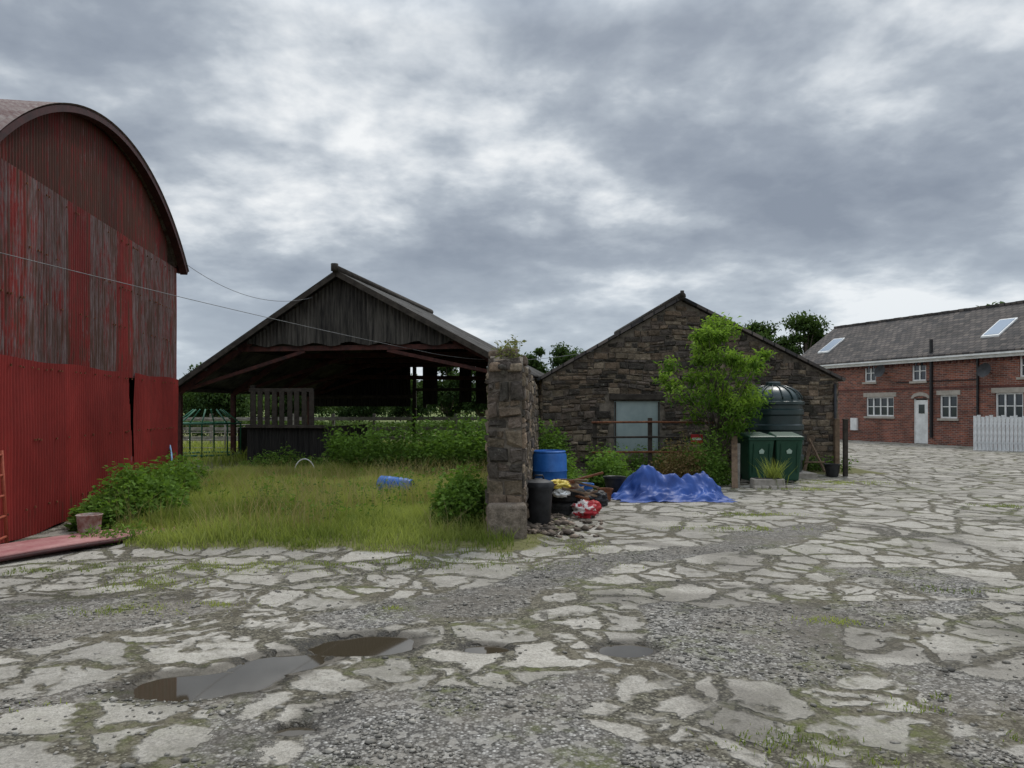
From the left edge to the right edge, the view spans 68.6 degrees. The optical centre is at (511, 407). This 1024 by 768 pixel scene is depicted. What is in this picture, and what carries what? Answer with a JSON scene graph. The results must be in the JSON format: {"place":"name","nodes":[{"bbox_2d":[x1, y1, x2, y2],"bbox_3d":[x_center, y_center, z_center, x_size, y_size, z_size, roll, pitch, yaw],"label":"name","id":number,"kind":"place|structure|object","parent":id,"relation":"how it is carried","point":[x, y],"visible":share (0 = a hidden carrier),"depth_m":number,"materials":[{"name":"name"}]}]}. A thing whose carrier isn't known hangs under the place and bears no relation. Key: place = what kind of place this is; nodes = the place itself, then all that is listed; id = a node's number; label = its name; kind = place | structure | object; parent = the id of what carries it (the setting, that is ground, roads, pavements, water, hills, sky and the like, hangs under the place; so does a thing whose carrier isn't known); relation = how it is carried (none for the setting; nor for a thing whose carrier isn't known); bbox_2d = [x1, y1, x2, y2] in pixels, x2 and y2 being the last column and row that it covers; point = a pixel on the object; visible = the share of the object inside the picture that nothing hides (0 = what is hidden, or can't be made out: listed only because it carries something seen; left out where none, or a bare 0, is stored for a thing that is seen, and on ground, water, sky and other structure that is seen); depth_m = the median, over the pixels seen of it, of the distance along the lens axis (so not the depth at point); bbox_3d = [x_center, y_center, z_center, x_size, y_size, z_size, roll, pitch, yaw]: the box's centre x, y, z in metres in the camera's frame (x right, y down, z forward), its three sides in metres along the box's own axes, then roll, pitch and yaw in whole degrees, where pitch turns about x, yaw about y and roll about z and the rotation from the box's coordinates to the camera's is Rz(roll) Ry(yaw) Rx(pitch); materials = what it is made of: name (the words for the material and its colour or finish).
{"place":"outdoors","nodes":[
{"label":"outdoors","id":0,"kind":"place"},
{"bbox_2d":[183,438,476,467],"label":"grass","id":1,"kind":"structure","parent":0,"point":[226,459],"depth_m":21.61,"materials":[{"name":"plant"}]},
{"bbox_2d":[0,406,1023,767],"bbox_3d":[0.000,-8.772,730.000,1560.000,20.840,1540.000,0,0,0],"label":"ground","id":2,"kind":"structure","parent":0,"point":[928,522],"depth_m":5.24,"materials":[{"name":"stone"}]},
{"bbox_2d":[0,450,8,542],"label":"rusty ladder","id":3,"kind":"object","parent":2,"relation":"on","point":[4,504],"visible":0.87,"depth_m":8.46,"materials":[{"name":"metal"}]},
{"bbox_2d":[0,527,174,561],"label":"fallen sheet panel","id":4,"kind":"object","parent":2,"relation":"on","point":[23,549],"visible":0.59,"depth_m":8.28,"materials":[{"name":"metal"}]},
{"bbox_2d":[75,513,102,532],"bbox_3d":[-5.150,1.438,9.150,0.300,0.285,0.300,0,0,0],"label":"rusty bucket","id":5,"kind":"object","parent":2,"relation":"on","point":[84,520],"visible":0.59,"depth_m":9.05,"materials":[{"name":"paint"}]},
{"bbox_2d":[0,99,188,543],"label":"dutch barn","id":6,"kind":"structure","parent":2,"relation":"on","point":[88,380],"depth_m":10.78,"materials":[{"name":"red paint"}]},
{"bbox_2d":[69,518,161,545],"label":"weeds","id":7,"kind":"object","parent":2,"relation":"on","point":[122,530],"visible":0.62,"depth_m":8.81,"materials":[{"name":"green plant"}]},
{"bbox_2d":[64,458,190,531],"bbox_3d":[-5.334,1.177,10.597,1.398,0.974,2.366,0,0,0],"label":"nettle bush","id":8,"kind":"object","parent":2,"relation":"on","point":[151,488],"visible":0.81,"depth_m":10.21,"materials":[{"name":"green plant"}]},
{"bbox_2d":[114,455,209,495],"bbox_3d":[-5.896,1.204,12.606,1.306,0.789,2.622,0,0,0],"label":"nettle bush","id":9,"kind":"object","parent":2,"relation":"on","point":[193,480],"visible":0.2,"depth_m":12.80,"materials":[{"name":"green plant"}]},
{"bbox_2d":[153,451,213,480],"bbox_3d":[-6.353,1.202,14.239,0.989,0.802,2.225,0,0,0],"label":"nettle bush","id":10,"kind":"object","parent":2,"relation":"on","point":[180,458],"visible":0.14,"depth_m":14.42,"materials":[{"name":"green plant"}]},
{"bbox_2d":[183,362,237,416],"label":"oak tree","id":11,"kind":"object","parent":2,"relation":"on","point":[186,403],"visible":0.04,"depth_m":64.81,"materials":[{"name":"green plant"}]},
{"bbox_2d":[183,409,241,458],"bbox_3d":[-8.897,0.816,22.000,1.853,1.568,1.856,0,0,0],"label":"cattle feeder","id":12,"kind":"object","parent":2,"relation":"on","point":[202,423],"visible":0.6,"depth_m":21.87,"materials":[{"name":"green paint"}]},
{"bbox_2d":[183,392,256,425],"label":"oak tree","id":13,"kind":"object","parent":2,"relation":"on","point":[209,401],"visible":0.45,"depth_m":58.75,"materials":[{"name":"green plant"}]},
{"bbox_2d":[183,418,271,448],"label":"field gate","id":14,"kind":"structure","parent":2,"relation":"on","point":[224,432],"depth_m":24.34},
{"bbox_2d":[133,636,413,701],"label":"puddle","id":15,"kind":"object","parent":2,"relation":"on","point":[257,674],"visible":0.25,"depth_m":4.58,"materials":[{"name":"grey liquid"}]},
{"bbox_2d":[238,441,328,467],"bbox_3d":[-5.553,1.226,18.599,2.561,0.790,1.107,0,0,0],"label":"nettle patch","id":16,"kind":"object","parent":2,"relation":"on","point":[280,461],"visible":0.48,"depth_m":18.57,"materials":[{"name":"green plant"}]},
{"bbox_2d":[66,454,517,567],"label":"grass","id":17,"kind":"structure","parent":2,"relation":"on","point":[406,518],"depth_m":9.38,"materials":[{"name":"plant"}]},
{"bbox_2d":[275,727,315,735],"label":"puddle","id":18,"kind":"object","parent":2,"relation":"on","point":[296,731],"visible":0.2,"depth_m":3.76,"materials":[{"name":"grey liquid"}]},
{"bbox_2d":[270,395,327,420],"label":"oak tree","id":19,"kind":"object","parent":2,"relation":"on","point":[316,409],"visible":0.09,"depth_m":67.23,"materials":[{"name":"green plant"}]},
{"bbox_2d":[183,397,485,416],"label":"hedgerow","id":20,"kind":"object","parent":2,"relation":"on","point":[329,410],"visible":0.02,"depth_m":89.51,"materials":[{"name":"green plant"}]},
{"bbox_2d":[183,414,486,445],"bbox_3d":[-4.500,0.920,28.567,17.400,1.400,0.165,0,0,0],"label":"post and rail fence","id":21,"kind":"object","parent":2,"relation":"on","point":[333,418],"visible":0.17,"depth_m":28.51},
{"bbox_2d":[183,416,487,435],"bbox_3d":[-12.970,0.985,38.894,34.400,1.544,3.712,0,0,-3],"label":"hedgerow","id":22,"kind":"object","parent":2,"relation":"on","point":[342,423],"visible":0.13,"depth_m":38.88,"materials":[{"name":"green plant"}]},
{"bbox_2d":[208,463,486,520],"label":"dock weeds","id":23,"kind":"object","parent":2,"relation":"on","point":[334,503],"visible":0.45,"depth_m":11.32,"materials":[{"name":"green plant"}]},
{"bbox_2d":[328,406,391,422],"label":"oak tree","id":24,"kind":"object","parent":2,"relation":"on","point":[361,411],"visible":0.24,"depth_m":70.45,"materials":[{"name":"green plant"}]},
{"bbox_2d":[178,263,547,465],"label":"open pole barn","id":25,"kind":"structure","parent":2,"relation":"on","point":[275,359],"depth_m":19.55,"materials":[{"name":"wood"}]},
{"bbox_2d":[413,349,593,359],"bbox_3d":[-0.225,-1.312,18.500,4.457,0.287,0.011,0,0,3],"label":"overhead cable","id":26,"kind":"object","parent":25,"relation":"attached to","point":[483,359],"visible":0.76,"depth_m":18.52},
{"bbox_2d":[0,252,409,348],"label":"overhead cable","id":27,"kind":"object","parent":26,"relation":"attached to","point":[177,296],"visible":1,"depth_m":10.58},
{"bbox_2d":[319,421,413,472],"bbox_3d":[-3.341,0.912,17.626,2.202,1.349,2.009,0,0,-38],"label":"nettle patch","id":28,"kind":"object","parent":2,"relation":"on","point":[343,453],"visible":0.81,"depth_m":17.28,"materials":[{"name":"green plant"}]},
{"bbox_2d":[376,476,414,491],"bbox_3d":[-2.034,1.374,13.092,0.627,0.379,0.354,0,0,12],"label":"blue barrel","id":29,"kind":"object","parent":2,"relation":"on","point":[389,478],"visible":0.39,"depth_m":12.97,"materials":[{"name":"plastic"}]},
{"bbox_2d":[385,373,433,422],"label":"oak tree","id":30,"kind":"object","parent":2,"relation":"on","point":[400,411],"visible":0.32,"depth_m":69.35,"materials":[{"name":"green plant"}]},
{"bbox_2d":[398,409,488,474],"bbox_3d":[-1.161,0.794,17.232,2.914,1.555,2.261,0,0,0],"label":"nettle patch","id":31,"kind":"object","parent":2,"relation":"on","point":[447,447],"visible":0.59,"depth_m":16.73,"materials":[{"name":"green plant"}]},
{"bbox_2d":[418,367,472,420],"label":"oak tree","id":32,"kind":"object","parent":2,"relation":"on","point":[447,401],"visible":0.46,"depth_m":65.19,"materials":[{"name":"green plant"}]},
{"bbox_2d":[427,459,486,530],"bbox_3d":[-0.605,1.121,9.722,1.000,0.901,1.291,0,0,0],"label":"nettle bush","id":33,"kind":"object","parent":2,"relation":"on","point":[462,494],"visible":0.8,"depth_m":9.47,"materials":[{"name":"green plant"}]},
{"bbox_2d":[452,370,487,421],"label":"oak tree","id":34,"kind":"object","parent":2,"relation":"on","point":[477,409],"visible":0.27,"depth_m":63.19,"materials":[{"name":"green plant"}]},
{"bbox_2d":[465,646,508,653],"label":"puddle","id":35,"kind":"object","parent":2,"relation":"on","point":[485,649],"visible":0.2,"depth_m":5.03,"materials":[{"name":"grey liquid"}]},
{"bbox_2d":[487,502,526,538],"bbox_3d":[-0.060,1.380,8.930,0.474,0.500,0.287,0,0,0],"label":"base quoin","id":36,"kind":"object","parent":2,"relation":"on","point":[507,515],"visible":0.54,"depth_m":8.79,"materials":[{"name":"stone"}]},
{"bbox_2d":[0,544,1014,767],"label":"broken concrete bits","id":37,"kind":"object","parent":2,"relation":"on","point":[721,764],"visible":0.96,"depth_m":4.32,"materials":[{"name":"concrete"}]},
{"bbox_2d":[484,355,538,526],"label":"stones","id":38,"kind":"object","parent":2,"relation":"on","point":[527,395],"visible":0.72,"depth_m":9.00,"materials":[{"name":"stone"}]},
{"bbox_2d":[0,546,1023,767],"bbox_3d":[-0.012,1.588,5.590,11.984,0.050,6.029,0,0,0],"label":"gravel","id":39,"kind":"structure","parent":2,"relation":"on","point":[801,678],"depth_m":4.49,"materials":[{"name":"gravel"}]},
{"bbox_2d":[1,479,1023,767],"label":"yard grass tufts","id":40,"kind":"object","parent":2,"relation":"on","point":[327,563],"visible":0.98,"depth_m":7.01,"materials":[{"name":"plant"}]},
{"bbox_2d":[489,356,535,495],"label":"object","id":41,"kind":"object","parent":2,"relation":"on","point":[506,446],"visible":0.06,"depth_m":9.01,"materials":[{"name":"stone"}]},
{"bbox_2d":[492,334,525,358],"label":"wall top weeds","id":42,"kind":"object","parent":41,"relation":"on","point":[514,342],"depth_m":9.24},
{"bbox_2d":[507,363,521,371],"bbox_3d":[0.032,-0.485,8.987,0.159,0.103,0.134,0,0,33],"label":"cap stone","id":43,"kind":"object","parent":41,"relation":"on","point":[515,367],"visible":0.98,"depth_m":8.93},
{"bbox_2d":[524,347,550,373],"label":"oak tree","id":44,"kind":"object","parent":2,"relation":"on","point":[535,363],"visible":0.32,"depth_m":61.62,"materials":[{"name":"green plant"}]},
{"bbox_2d":[532,449,566,480],"bbox_3d":[0.620,1.150,12.400,0.590,0.900,0.590,0,0,0],"label":"blue barrel","id":45,"kind":"object","parent":2,"relation":"on","point":[549,464],"visible":0.59,"depth_m":12.16,"materials":[{"name":"plastic"}]},
{"bbox_2d":[538,418,572,459],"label":"bramble bush","id":46,"kind":"object","parent":2,"relation":"on","point":[547,442],"visible":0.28,"depth_m":17.26,"materials":[{"name":"green plant"}]},
{"bbox_2d":[551,502,577,515],"bbox_3d":[0.780,1.500,11.200,0.560,0.200,0.560,0,0,0],"label":"tyre","id":47,"kind":"object","parent":2,"relation":"on","point":[566,509],"visible":0.34,"depth_m":10.95,"materials":[{"name":"rubber"}]},
{"bbox_2d":[552,487,584,502],"bbox_3d":[0.820,1.300,11.250,0.541,0.200,0.541,0,0,0],"label":"tyre","id":48,"kind":"object","parent":47,"relation":"on","point":[571,498],"visible":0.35,"depth_m":11.02,"materials":[{"name":"rubber"}]},
{"bbox_2d":[552,488,570,497],"bbox_3d":[0.715,1.233,10.942,0.271,0.134,0.250,0,0,-17],"label":"white sack","id":49,"kind":"object","parent":48,"relation":"on","point":[560,493],"visible":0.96,"depth_m":10.89,"materials":[{"name":"plastic"}]},
{"bbox_2d":[551,479,570,488],"bbox_3d":[0.659,1.113,10.998,0.412,0.134,0.280,0,0,0],"label":"yellow plastic bag","id":50,"kind":"object","parent":49,"relation":"on","point":[564,483],"visible":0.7,"depth_m":10.93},
{"bbox_2d":[554,472,603,500],"bbox_3d":[0.958,1.163,11.140,0.804,0.427,0.500,0,0,-9],"label":"scrap timber pile","id":51,"kind":"object","parent":48,"relation":"on","point":[580,480],"visible":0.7,"depth_m":11.07,"materials":[{"name":"wood"}]},
{"bbox_2d":[527,513,603,537],"bbox_3d":[0.682,1.539,10.313,1.198,0.149,2.295,0,0,0],"label":"rubble pile","id":52,"kind":"object","parent":2,"relation":"on","point":[546,529],"visible":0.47,"depth_m":9.70,"materials":[{"name":"stone"}]},
{"bbox_2d":[526,475,553,524],"bbox_3d":[0.360,1.245,10.100,0.420,0.691,0.420,0,0,0],"label":"black dustbin","id":53,"kind":"object","parent":52,"relation":"on","point":[539,500],"visible":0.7,"depth_m":9.95,"materials":[{"name":"plastic"}]},
{"bbox_2d":[548,341,583,370],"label":"oak tree","id":54,"kind":"object","parent":2,"relation":"on","point":[562,351],"visible":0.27,"depth_m":63.58,"materials":[{"name":"green plant"}]},
{"bbox_2d":[549,442,586,481],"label":"bramble bush","id":55,"kind":"object","parent":2,"relation":"on","point":[571,473],"visible":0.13,"depth_m":14.27,"materials":[{"name":"green plant"}]},
{"bbox_2d":[571,499,597,518],"bbox_3d":[1.043,1.463,10.894,0.434,0.275,0.351,0,0,0],"label":"red white sack","id":56,"kind":"object","parent":2,"relation":"on","point":[583,508],"visible":0.94,"depth_m":10.79,"materials":[{"name":"plastic"}]},
{"bbox_2d":[586,489,608,505],"bbox_3d":[1.349,1.462,12.285,0.514,0.276,0.463,0,0,0],"label":"black bin bag","id":57,"kind":"object","parent":2,"relation":"on","point":[601,498],"visible":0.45,"depth_m":12.16,"materials":[{"name":"plastic"}]},
{"bbox_2d":[581,443,640,489],"bbox_3d":[1.960,1.169,14.806,1.267,0.954,1.369,0,0,-33],"label":"bramble bush","id":58,"kind":"object","parent":2,"relation":"on","point":[613,467],"visible":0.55,"depth_m":14.54,"materials":[{"name":"green plant"}]},
{"bbox_2d":[603,475,625,493],"bbox_3d":[1.900,1.435,13.900,0.432,0.330,0.432,0,0,0],"label":"plant pot","id":59,"kind":"object","parent":2,"relation":"on","point":[615,482],"visible":0.8,"depth_m":13.74,"materials":[{"name":"black plastic"}]},
{"bbox_2d":[599,644,652,657],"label":"puddle","id":60,"kind":"object","parent":2,"relation":"on","point":[628,650],"visible":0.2,"depth_m":5.01,"materials":[{"name":"grey liquid"}]},
{"bbox_2d":[579,438,708,470],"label":"wall base weeds","id":61,"kind":"object","parent":2,"relation":"on","point":[638,462],"depth_m":17.86,"materials":[{"name":"green plant"}]},
{"bbox_2d":[591,418,714,466],"bbox_3d":[3.125,0.920,16.571,2.750,1.400,0.148,0,0,0],"label":"rusty rail barrier","id":62,"kind":"object","parent":2,"relation":"on","point":[649,436],"visible":0.55,"depth_m":16.50,"materials":[{"name":"metal"}]},
{"bbox_2d":[611,465,736,502],"bbox_3d":[2.776,1.298,13.285,2.171,0.589,1.383,0,0,0],"label":"blue tarpaulin","id":63,"kind":"object","parent":2,"relation":"on","point":[645,483],"visible":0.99,"depth_m":13.07,"materials":[{"name":"plastic"}]},
{"bbox_2d":[648,431,710,477],"bbox_3d":[3.435,1.042,15.403,1.339,1.136,1.064,0,0,0],"label":"dry weed clump","id":64,"kind":"object","parent":2,"relation":"on","point":[666,470],"visible":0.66,"depth_m":15.31,"materials":[{"name":"brown plant"}]},
{"bbox_2d":[534,290,845,470],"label":"stone barn","id":65,"kind":"structure","parent":2,"relation":"on","point":[609,379],"depth_m":18.58,"materials":[{"name":"stone"}]},
{"bbox_2d":[673,428,731,485],"bbox_3d":[3.985,1.019,15.600,1.442,1.234,1.228,0,0,0],"label":"garden shrub","id":66,"kind":"object","parent":2,"relation":"on","point":[719,473],"visible":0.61,"depth_m":15.42,"materials":[{"name":"green plant"}]},
{"bbox_2d":[651,312,777,465],"bbox_3d":[4.374,-0.215,16.128,2.722,3.831,2.678,0,0,0],"label":"young ash tree","id":67,"kind":"object","parent":2,"relation":"on","point":[707,350],"visible":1,"depth_m":15.84,"materials":[{"name":"green plant"}]},
{"bbox_2d":[731,436,739,487],"bbox_3d":[4.556,1.101,15.303,0.176,1.014,0.874,0,0,17],"label":"gate post","id":68,"kind":"object","parent":2,"relation":"on","point":[735,454],"visible":0.95,"depth_m":15.26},
{"bbox_2d":[737,432,775,480],"bbox_3d":[5.177,1.061,16.023,0.603,1.078,0.784,0,0,-7],"label":"wheelie bin","id":69,"kind":"object","parent":2,"relation":"on","point":[755,447],"visible":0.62,"depth_m":15.73,"materials":[{"name":"green plastic"}]},
{"bbox_2d":[744,319,791,347],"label":"oak tree","id":70,"kind":"object","parent":2,"relation":"on","point":[763,330],"visible":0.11,"depth_m":61.78,"materials":[{"name":"green plant"}]},
{"bbox_2d":[750,477,793,488],"bbox_3d":[5.170,1.505,14.962,0.787,0.210,0.355,0,0,0],"label":"stone trough planter","id":71,"kind":"object","parent":2,"relation":"on","point":[762,482],"visible":0.92,"depth_m":14.86,"materials":[{"name":"stone"}]},
{"bbox_2d":[756,458,797,485],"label":"spiky garden plant","id":72,"kind":"object","parent":71,"relation":"in","point":[773,473],"visible":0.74,"depth_m":14.95,"materials":[{"name":"green plant"}]},
{"bbox_2d":[744,382,816,478],"bbox_3d":[6.130,0.497,17.620,1.500,2.225,1.400,0,0,0],"label":"dark oil tank","id":73,"kind":"object","parent":2,"relation":"on","point":[784,412],"visible":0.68,"depth_m":17.05,"materials":[{"name":"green plastic"}]},
{"bbox_2d":[768,432,803,481],"bbox_3d":[5.831,1.061,16.073,0.603,1.078,0.784,0,0,3],"label":"wheelie bin","id":74,"kind":"object","parent":2,"relation":"on","point":[787,447],"visible":0.74,"depth_m":15.77,"materials":[{"name":"green plastic"}]},
{"bbox_2d":[776,309,833,355],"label":"oak tree","id":75,"kind":"object","parent":2,"relation":"on","point":[811,327],"visible":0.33,"depth_m":60.53,"materials":[{"name":"green plant"}]},
{"bbox_2d":[803,439,824,471],"bbox_3d":[7.225,1.175,18.050,0.614,0.862,0.365,0,0,0],"label":"scrap timber frame","id":76,"kind":"object","parent":2,"relation":"on","point":[806,461],"visible":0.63,"depth_m":18.02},
{"bbox_2d":[802,454,858,471],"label":"wall base weeds","id":77,"kind":"object","parent":2,"relation":"on","point":[814,467],"depth_m":18.19,"materials":[{"name":"green plant"}]},
{"bbox_2d":[824,463,840,476],"bbox_3d":[7.420,1.450,17.400,0.370,0.300,0.370,0,0,0],"label":"rubble bucket","id":78,"kind":"object","parent":2,"relation":"on","point":[832,469],"visible":1,"depth_m":17.28,"materials":[{"name":"black plastic"}]},
{"bbox_2d":[833,419,840,471],"bbox_3d":[7.780,0.930,18.000,0.140,1.340,0.140,0,0,0],"label":"timber gate post","id":79,"kind":"object","parent":2,"relation":"on","point":[836,441],"visible":0.77,"depth_m":17.94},
{"bbox_2d":[842,419,848,476],"bbox_3d":[7.680,0.927,17.300,0.120,1.345,0.120,0,0,0],"label":"timber gate post","id":80,"kind":"object","parent":2,"relation":"on","point":[845,447],"visible":0.99,"depth_m":17.25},
{"bbox_2d":[828,350,1023,448],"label":"brick walls","id":81,"kind":"structure","parent":2,"relation":"on","point":[899,428],"depth_m":33.07,"materials":[{"name":"brick"}]},
{"bbox_2d":[850,418,857,429],"bbox_3d":[16.875,0.800,37.037,0.095,0.600,0.400,0,0,-20],"label":"meter box","id":82,"kind":"object","parent":81,"relation":"attached to","point":[853,423],"visible":1,"depth_m":36.98,"materials":[{"name":"white paint"}]},
{"bbox_2d":[863,392,895,396],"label":"lintel","id":83,"kind":"structure","parent":81,"relation":"attached to","point":[890,394],"depth_m":35.53,"materials":[{"name":"stone"}]},
{"bbox_2d":[874,365,886,376],"bbox_3d":[17.263,-1.722,35.049,0.553,0.582,0.510,0,0,14],"label":"satellite dish","id":84,"kind":"object","parent":81,"relation":"attached to","point":[879,371],"visible":1,"depth_m":35.13,"materials":[{"name":"grey metal"}]},
{"bbox_2d":[869,398,892,414],"bbox_3d":[17.529,-0.060,35.651,0.001,0.920,1.650,0,0,-20],"label":"glass","id":85,"kind":"object","parent":81,"relation":"on","point":[877,403],"visible":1,"depth_m":35.66,"materials":[{"name":"grey"}]},
{"bbox_2d":[801,303,1023,364],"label":"roof front","id":86,"kind":"structure","parent":81,"relation":"on","point":[958,333],"depth_m":34.70,"materials":[{"name":"tile"}]},
{"bbox_2d":[820,350,1023,366],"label":"gutter","id":87,"kind":"object","parent":86,"relation":"attached to","point":[1017,351],"visible":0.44,"depth_m":32.60,"materials":[{"name":"white paint"}]},
{"bbox_2d":[823,352,1023,368],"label":"fascia","id":88,"kind":"structure","parent":86,"relation":"attached to","point":[941,359],"depth_m":32.74,"materials":[{"name":"white paint"}]},
{"bbox_2d":[981,317,1017,337],"bbox_3d":[20.266,-3.330,31.238,1.100,0.825,0.800,0,0,-20],"label":"skylight frame","id":89,"kind":"object","parent":86,"relation":"on","point":[1001,332],"visible":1,"depth_m":30.97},
{"bbox_2d":[984,318,1014,334],"bbox_3d":[20.266,-3.337,31.238,0.960,0.744,0.660,0,0,-20],"label":"skylight glass","id":90,"kind":"object","parent":89,"relation":"in","point":[999,326],"visible":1,"depth_m":31.22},
{"bbox_2d":[914,399,915,442],"bbox_3d":[18.155,0.600,33.804,0.060,2.000,0.050,0,0,-20],"label":"door frame","id":91,"kind":"object","parent":81,"relation":"attached to","point":[914,420],"visible":1,"depth_m":33.79,"materials":[{"name":"white paint"}]},
{"bbox_2d":[916,400,927,443],"bbox_3d":[18.281,0.615,33.477,0.040,1.930,0.650,0,0,-20],"label":"door leaf","id":92,"kind":"object","parent":91,"relation":"attached to","point":[921,427],"visible":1,"depth_m":33.43,"materials":[{"name":"paint"}]},
{"bbox_2d":[915,362,925,379],"bbox_3d":[18.267,-1.650,33.578,0.001,0.900,0.750,0,0,-20],"label":"glass","id":93,"kind":"object","parent":81,"relation":"on","point":[923,373],"visible":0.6,"depth_m":33.53,"materials":[{"name":"grey"}]},
{"bbox_2d":[929,339,932,437],"bbox_3d":[18.343,-0.850,32.857,0.100,4.300,0.100,0,0,-20],"label":"vent pipe","id":94,"kind":"object","parent":81,"relation":"attached to","point":[930,392],"visible":1,"depth_m":32.82,"materials":[{"name":"black plastic"}]},
{"bbox_2d":[838,385,1023,391],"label":"string course","id":95,"kind":"object","parent":81,"relation":"attached to","point":[935,388],"visible":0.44,"depth_m":32.57,"materials":[{"name":"brick"}]},
{"bbox_2d":[936,390,960,394],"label":"lintel","id":96,"kind":"structure","parent":81,"relation":"attached to","point":[949,392],"depth_m":32.08,"materials":[{"name":"stone"}]},
{"bbox_2d":[943,396,956,416],"bbox_3d":[18.769,-0.050,32.165,0.001,1.000,0.850,0,0,-20],"label":"glass","id":97,"kind":"object","parent":81,"relation":"on","point":[953,409],"visible":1,"depth_m":32.10,"materials":[{"name":"grey"}]},
{"bbox_2d":[976,358,978,415],"bbox_3d":[19.086,-0.250,30.781,0.070,3.700,0.070,0,0,-20],"label":"downpipe","id":98,"kind":"object","parent":81,"relation":"attached to","point":[977,389],"visible":0.64,"depth_m":30.75,"materials":[{"name":"black plastic"}]},
{"bbox_2d":[977,363,991,376],"bbox_3d":[19.022,-1.522,30.103,0.553,0.582,0.510,0,0,14],"label":"satellite dish","id":99,"kind":"object","parent":81,"relation":"attached to","point":[983,369],"visible":1,"depth_m":30.18,"materials":[{"name":"grey metal"}]},
{"bbox_2d":[991,387,1023,392],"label":"lintel","id":100,"kind":"structure","parent":81,"relation":"attached to","point":[1007,390],"depth_m":29.62,"materials":[{"name":"stone"}]},
{"bbox_2d":[999,394,1021,417],"bbox_3d":[19.674,-0.075,29.621,0.001,1.050,1.150,0,0,-20],"label":"glass","id":101,"kind":"object","parent":81,"relation":"on","point":[1010,401],"visible":0.67,"depth_m":29.63,"materials":[{"name":"grey"}]},
{"bbox_2d":[973,415,1023,451],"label":"white picket fence","id":102,"kind":"object","parent":2,"relation":"on","point":[990,433],"visible":0.96,"depth_m":27.86,"materials":[{"name":"paint"}]},
{"bbox_2d":[0,0,1023,383],"label":"sky","id":103,"kind":"structure","parent":0,"point":[543,173],"materials":[{"name":"grey"}]},
{"bbox_2d":[820,338,842,350],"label":"skylight glass","id":104,"kind":"object","parent":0,"point":[831,344],"visible":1,"depth_m":40.16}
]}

